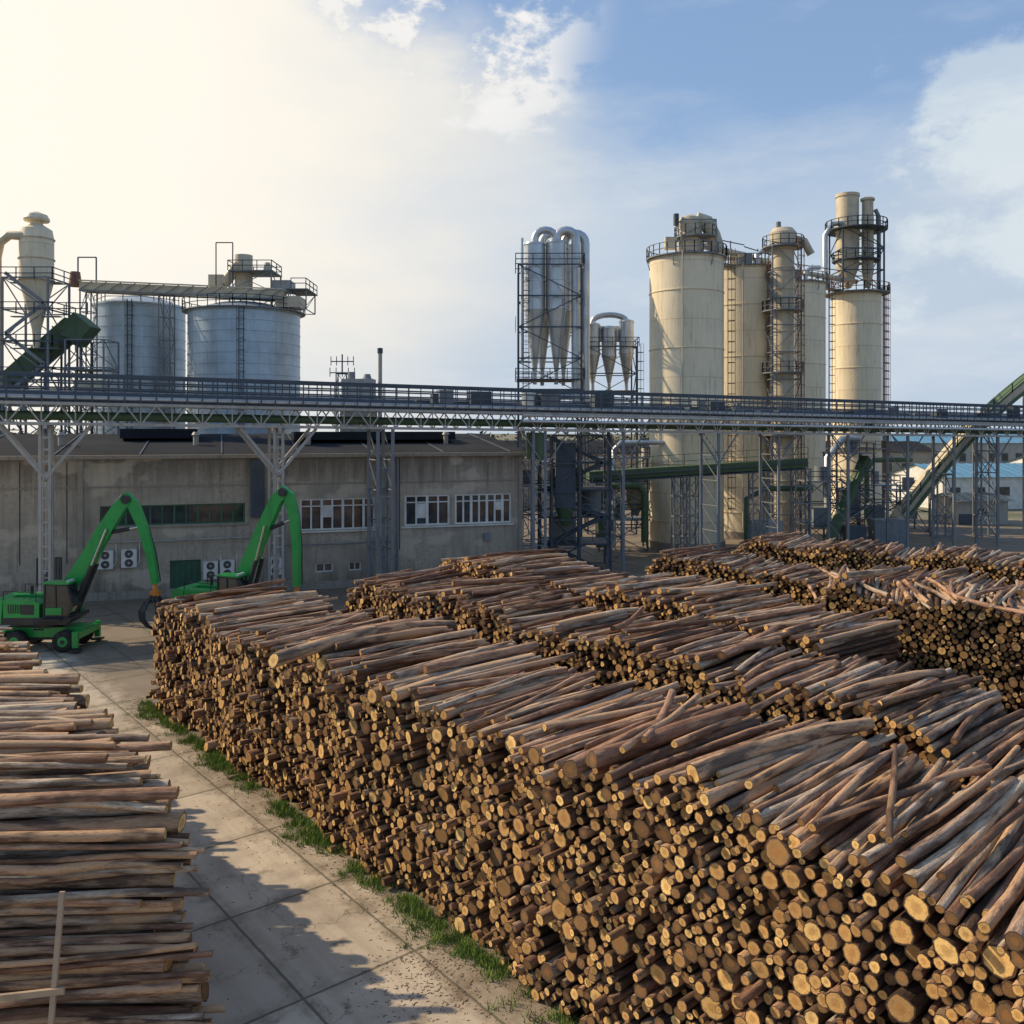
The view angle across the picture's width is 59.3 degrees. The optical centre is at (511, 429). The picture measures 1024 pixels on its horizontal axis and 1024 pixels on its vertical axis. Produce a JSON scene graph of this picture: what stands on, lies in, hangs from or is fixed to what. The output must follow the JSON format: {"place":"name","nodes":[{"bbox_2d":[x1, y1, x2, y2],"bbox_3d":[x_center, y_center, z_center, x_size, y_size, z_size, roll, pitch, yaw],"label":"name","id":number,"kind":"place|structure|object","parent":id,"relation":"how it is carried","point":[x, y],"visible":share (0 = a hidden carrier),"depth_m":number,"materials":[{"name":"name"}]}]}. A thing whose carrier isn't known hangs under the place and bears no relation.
{"place":"outdoors","nodes":[
{"label":"outdoors","id":0,"kind":"place"},
{"bbox_2d":[125,698,583,1023],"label":"grass","id":1,"kind":"structure","parent":0,"point":[413,903],"depth_m":24.90,"materials":[{"name":"green plant"}]},
{"bbox_2d":[0,508,1023,1023],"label":"concrete yard","id":2,"kind":"structure","parent":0,"point":[296,910],"depth_m":23.80,"materials":[{"name":"grey concrete"}]},
{"bbox_2d":[0,891,65,1023],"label":"timber stake","id":3,"kind":"object","parent":2,"relation":"on","point":[53,991],"visible":1,"depth_m":17.08,"materials":[{"name":"wood"}]},
{"bbox_2d":[0,302,100,455],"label":"inclined conveyor","id":4,"kind":"object","parent":2,"relation":"on","point":[73,325],"visible":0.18,"depth_m":85.40,"materials":[{"name":"metal"}]},
{"bbox_2d":[0,211,119,455],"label":"cyclone separator","id":5,"kind":"object","parent":2,"relation":"on","point":[34,279],"visible":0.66,"depth_m":83.92,"materials":[{"name":"beige paint"}]},
{"bbox_2d":[0,492,163,652],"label":"material handler","id":6,"kind":"object","parent":2,"relation":"on","point":[53,610],"visible":0.82,"depth_m":51.44,"materials":[{"name":"metal"}]},
{"bbox_2d":[0,627,225,1023],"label":"log pile","id":7,"kind":"object","parent":2,"relation":"on","point":[92,825],"visible":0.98,"depth_m":18.70,"materials":[{"name":"brown wood"}]},
{"bbox_2d":[92,294,185,433],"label":"metal silo","id":8,"kind":"object","parent":2,"relation":"on","point":[129,323],"visible":0.34,"depth_m":100.60,"materials":[{"name":"metal"}]},
{"bbox_2d":[69,257,286,433],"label":"chain conveyor","id":9,"kind":"object","parent":2,"relation":"on","point":[97,287],"visible":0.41,"depth_m":97.35,"materials":[{"name":"metal"}]},
{"bbox_2d":[171,485,302,597],"bbox_3d":[-16.088,7.899,54.203,8.502,9.203,3.425,0,0,14],"label":"material handler","id":10,"kind":"object","parent":2,"relation":"on","point":[244,574],"visible":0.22,"depth_m":53.70,"materials":[{"name":"metal"}]},
{"bbox_2d":[182,242,317,433],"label":"metal silo","id":11,"kind":"object","parent":2,"relation":"on","point":[246,339],"visible":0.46,"depth_m":95.23,"materials":[{"name":"metal"}]},
{"bbox_2d":[0,452,522,596],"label":"walls","id":12,"kind":"structure","parent":2,"relation":"on","point":[425,548],"depth_m":68.73,"materials":[{"name":"concrete"}]},
{"bbox_2d":[97,544,116,569],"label":"air conditioner","id":13,"kind":"object","parent":12,"relation":"attached to","point":[106,561],"visible":0.95,"depth_m":65.73,"materials":[{"name":"white paint"}]},
{"bbox_2d":[121,542,139,567],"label":"air conditioner","id":14,"kind":"object","parent":12,"relation":"attached to","point":[128,558],"visible":1,"depth_m":66.18,"materials":[{"name":"white paint"}]},
{"bbox_2d":[170,559,200,588],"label":"door","id":15,"kind":"structure","parent":12,"relation":"attached to","point":[181,571],"depth_m":67.93,"materials":[{"name":"metal"}]},
{"bbox_2d":[203,555,220,579],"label":"air conditioner","id":16,"kind":"object","parent":12,"relation":"attached to","point":[210,568],"visible":0.84,"depth_m":67.91,"materials":[{"name":"white paint"}]},
{"bbox_2d":[220,553,236,573],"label":"air conditioner","id":17,"kind":"object","parent":12,"relation":"attached to","point":[226,565],"visible":0.59,"depth_m":68.32,"materials":[{"name":"white paint"}]},
{"bbox_2d":[0,429,525,455],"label":"roof","id":18,"kind":"structure","parent":12,"relation":"on","point":[157,441],"depth_m":75.36,"materials":[{"name":"metal"}]},
{"bbox_2d":[0,452,525,601],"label":"pilasters and trim","id":19,"kind":"object","parent":12,"relation":"attached to","point":[258,484],"visible":0.53,"depth_m":69.02,"materials":[{"name":"concrete"}]},
{"bbox_2d":[37,493,513,586],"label":"windows","id":20,"kind":"structure","parent":12,"relation":"attached to","point":[335,514],"depth_m":71.58,"materials":[{"name":"white glass"}]},
{"bbox_2d":[271,556,280,574],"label":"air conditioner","id":21,"kind":"object","parent":12,"relation":"attached to","point":[272,566],"visible":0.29,"depth_m":69.35,"materials":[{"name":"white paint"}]},
{"bbox_2d":[377,348,382,431],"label":"exhaust pipe","id":22,"kind":"object","parent":12,"relation":"on","point":[379,351],"visible":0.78,"depth_m":87.82,"materials":[{"name":"metal"}]},
{"bbox_2d":[94,697,565,1023],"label":"bark litter","id":23,"kind":"object","parent":2,"relation":"on","point":[511,1010],"visible":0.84,"depth_m":20.79,"materials":[{"name":"brown wood"}]},
{"bbox_2d":[330,354,354,431],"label":"antenna mast","id":24,"kind":"object","parent":2,"relation":"on","point":[337,376],"visible":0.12,"depth_m":87.95,"materials":[{"name":"metal"}]},
{"bbox_2d":[340,372,376,431],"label":"ventilation unit","id":25,"kind":"object","parent":2,"relation":"on","point":[367,378],"visible":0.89,"depth_m":86.00,"materials":[{"name":"metal"}]},
{"bbox_2d":[0,371,1023,592],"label":"pipe bridge","id":26,"kind":"structure","parent":2,"relation":"on","point":[442,400],"depth_m":72.30,"materials":[{"name":"metal"}]},
{"bbox_2d":[522,393,580,560],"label":"transfer hopper","id":27,"kind":"object","parent":2,"relation":"on","point":[565,490],"visible":0.82,"depth_m":77.32,"materials":[{"name":"metal"}]},
{"bbox_2d":[515,226,589,545],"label":"cyclone tower","id":28,"kind":"structure","parent":2,"relation":"on","point":[556,281],"depth_m":98.13,"materials":[{"name":"metal"}]},
{"bbox_2d":[538,428,611,571],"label":"stair tower","id":29,"kind":"structure","parent":2,"relation":"on","point":[591,505],"depth_m":79.47,"materials":[{"name":"metal"}]},
{"bbox_2d":[145,579,1023,1023],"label":"log pile","id":30,"kind":"object","parent":2,"relation":"on","point":[617,853],"visible":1,"depth_m":18.71,"materials":[{"name":"brown wood"}]},
{"bbox_2d":[584,312,643,533],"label":"cyclone tower","id":31,"kind":"structure","parent":2,"relation":"on","point":[609,337],"depth_m":108.75,"materials":[{"name":"metal"}]},
{"bbox_2d":[595,440,664,550],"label":"dust filter plant","id":32,"kind":"object","parent":2,"relation":"on","point":[637,497],"visible":0.62,"depth_m":92.82,"materials":[{"name":"metal"}]},
{"bbox_2d":[439,548,905,671],"bbox_3d":[4.950,9.595,43.158,7.132,6.081,26.212,0,0,-38],"label":"log pile","id":33,"kind":"object","parent":2,"relation":"on","point":[755,610],"visible":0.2,"depth_m":37.58,"materials":[{"name":"brown wood"}]},
{"bbox_2d":[340,564,1023,802],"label":"log pile","id":34,"kind":"object","parent":2,"relation":"on","point":[933,716],"visible":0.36,"depth_m":29.96,"materials":[{"name":"brown wood"}]},
{"bbox_2d":[646,212,735,551],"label":"storage silo","id":35,"kind":"object","parent":2,"relation":"on","point":[686,318],"visible":0.81,"depth_m":92.83,"materials":[{"name":"beige paint"}]},
{"bbox_2d":[586,447,811,558],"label":"belt conveyor","id":36,"kind":"object","parent":2,"relation":"on","point":[690,471],"visible":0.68,"depth_m":89.32,"materials":[{"name":"metal"}]},
{"bbox_2d":[724,249,770,538],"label":"storage silo","id":37,"kind":"object","parent":2,"relation":"on","point":[752,340],"visible":0.32,"depth_m":103.26,"materials":[{"name":"beige paint"}]},
{"bbox_2d":[762,221,814,534],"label":"elevator tower","id":38,"kind":"structure","parent":2,"relation":"on","point":[784,245],"depth_m":100.78,"materials":[{"name":"metal"}]},
{"bbox_2d":[794,265,834,528],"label":"storage silo","id":39,"kind":"object","parent":2,"relation":"on","point":[815,342],"visible":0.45,"depth_m":114.38,"materials":[{"name":"beige paint"}]},
{"bbox_2d":[702,240,857,290],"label":"silo catwalk","id":40,"kind":"object","parent":39,"relation":"on","point":[837,278],"visible":0.31,"depth_m":119.31,"materials":[{"name":"metal"}]},
{"bbox_2d":[644,544,1023,605],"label":"log pile","id":41,"kind":"object","parent":2,"relation":"on","point":[793,581],"visible":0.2,"depth_m":52.72,"materials":[{"name":"brown wood"}]},
{"bbox_2d":[744,408,928,548],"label":"loading station","id":42,"kind":"object","parent":2,"relation":"on","point":[871,513],"visible":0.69,"depth_m":96.57,"materials":[{"name":"metal"}]},
{"bbox_2d":[822,191,890,522],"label":"storage silo","id":43,"kind":"object","parent":2,"relation":"on","point":[860,347],"visible":0.7,"depth_m":122.86,"materials":[{"name":"beige paint"}]},
{"bbox_2d":[731,531,1023,585],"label":"log pile","id":44,"kind":"object","parent":2,"relation":"on","point":[860,554],"visible":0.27,"depth_m":57.13,"materials":[{"name":"brown wood"}]},
{"bbox_2d":[807,564,1023,714],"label":"log pile","id":45,"kind":"object","parent":2,"relation":"on","point":[961,630],"visible":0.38,"depth_m":34.67,"materials":[{"name":"brown wood"}]},
{"bbox_2d":[890,373,1023,537],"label":"inclined conveyor","id":46,"kind":"object","parent":2,"relation":"on","point":[920,490],"visible":0.66,"depth_m":104.72,"materials":[{"name":"metal"}]},
{"bbox_2d":[0,0,1023,433],"label":"sky","id":47,"kind":"structure","parent":0,"point":[396,158],"materials":[{"name":"blue"}]},
{"bbox_2d":[639,438,648,490],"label":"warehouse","id":48,"kind":"structure","parent":0,"point":[642,450],"depth_m":180.88,"materials":[{"name":"concrete"}]},
{"bbox_2d":[485,434,1021,527],"bbox_3d":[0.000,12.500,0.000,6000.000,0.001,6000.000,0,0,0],"label":"ground","id":49,"kind":"structure","parent":0,"point":[1014,517],"depth_m":139.75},
{"bbox_2d":[11,427,648,454],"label":"distant trees","id":50,"kind":"object","parent":49,"relation":"on","point":[590,438],"depth_m":322.73,"materials":[{"name":"green plant"}]},
{"bbox_2d":[500,440,641,507],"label":"warehouse","id":51,"kind":"structure","parent":49,"relation":"on","point":[596,443],"depth_m":145.67,"materials":[{"name":"concrete"}]},
{"bbox_2d":[524,470,583,484],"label":"windows and door","id":52,"kind":"structure","parent":51,"relation":"in","point":[525,473],"depth_m":144.12,"materials":[{"name":"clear glass"}]},
{"bbox_2d":[927,492,1012,524],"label":"storage shed","id":53,"kind":"structure","parent":49,"relation":"on","point":[964,508],"depth_m":119.17,"materials":[{"name":"metal"}]},
{"bbox_2d":[959,508,987,524],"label":"windows and door","id":54,"kind":"structure","parent":53,"relation":"in","point":[964,519],"depth_m":118.70,"materials":[{"name":"grey glass"}]},
{"bbox_2d":[826,441,931,487],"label":"warehouse","id":55,"kind":"structure","parent":0,"point":[922,454],"depth_m":192.90,"materials":[{"name":"concrete"}]},
{"bbox_2d":[889,463,928,471],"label":"windows and door","id":56,"kind":"structure","parent":55,"relation":"in","point":[903,464],"depth_m":192.59,"materials":[{"name":"grey glass"}]},
{"bbox_2d":[826,433,1021,463],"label":"warehouse","id":57,"kind":"structure","parent":0,"point":[1012,450],"depth_m":249.35,"materials":[{"name":"metal"}]},
{"bbox_2d":[935,453,1021,460],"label":"windows and door","id":58,"kind":"structure","parent":57,"relation":"in","point":[1004,455],"depth_m":249.08,"materials":[{"name":"grey glass"}]},
{"bbox_2d":[889,463,1021,508],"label":"warehouse","id":59,"kind":"structure","parent":0,"point":[1011,481],"depth_m":142.50,"materials":[{"name":"white paint"}]},
{"bbox_2d":[950,487,1010,495],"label":"windows and door","id":60,"kind":"structure","parent":59,"relation":"in","point":[1005,491],"depth_m":141.96,"materials":[{"name":"grey glass"}]},
{"bbox_2d":[1002,456,1021,462],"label":"warehouse","id":61,"kind":"structure","parent":0,"point":[1017,460],"depth_m":178.03,"materials":[{"name":"white paint"}]}
]}

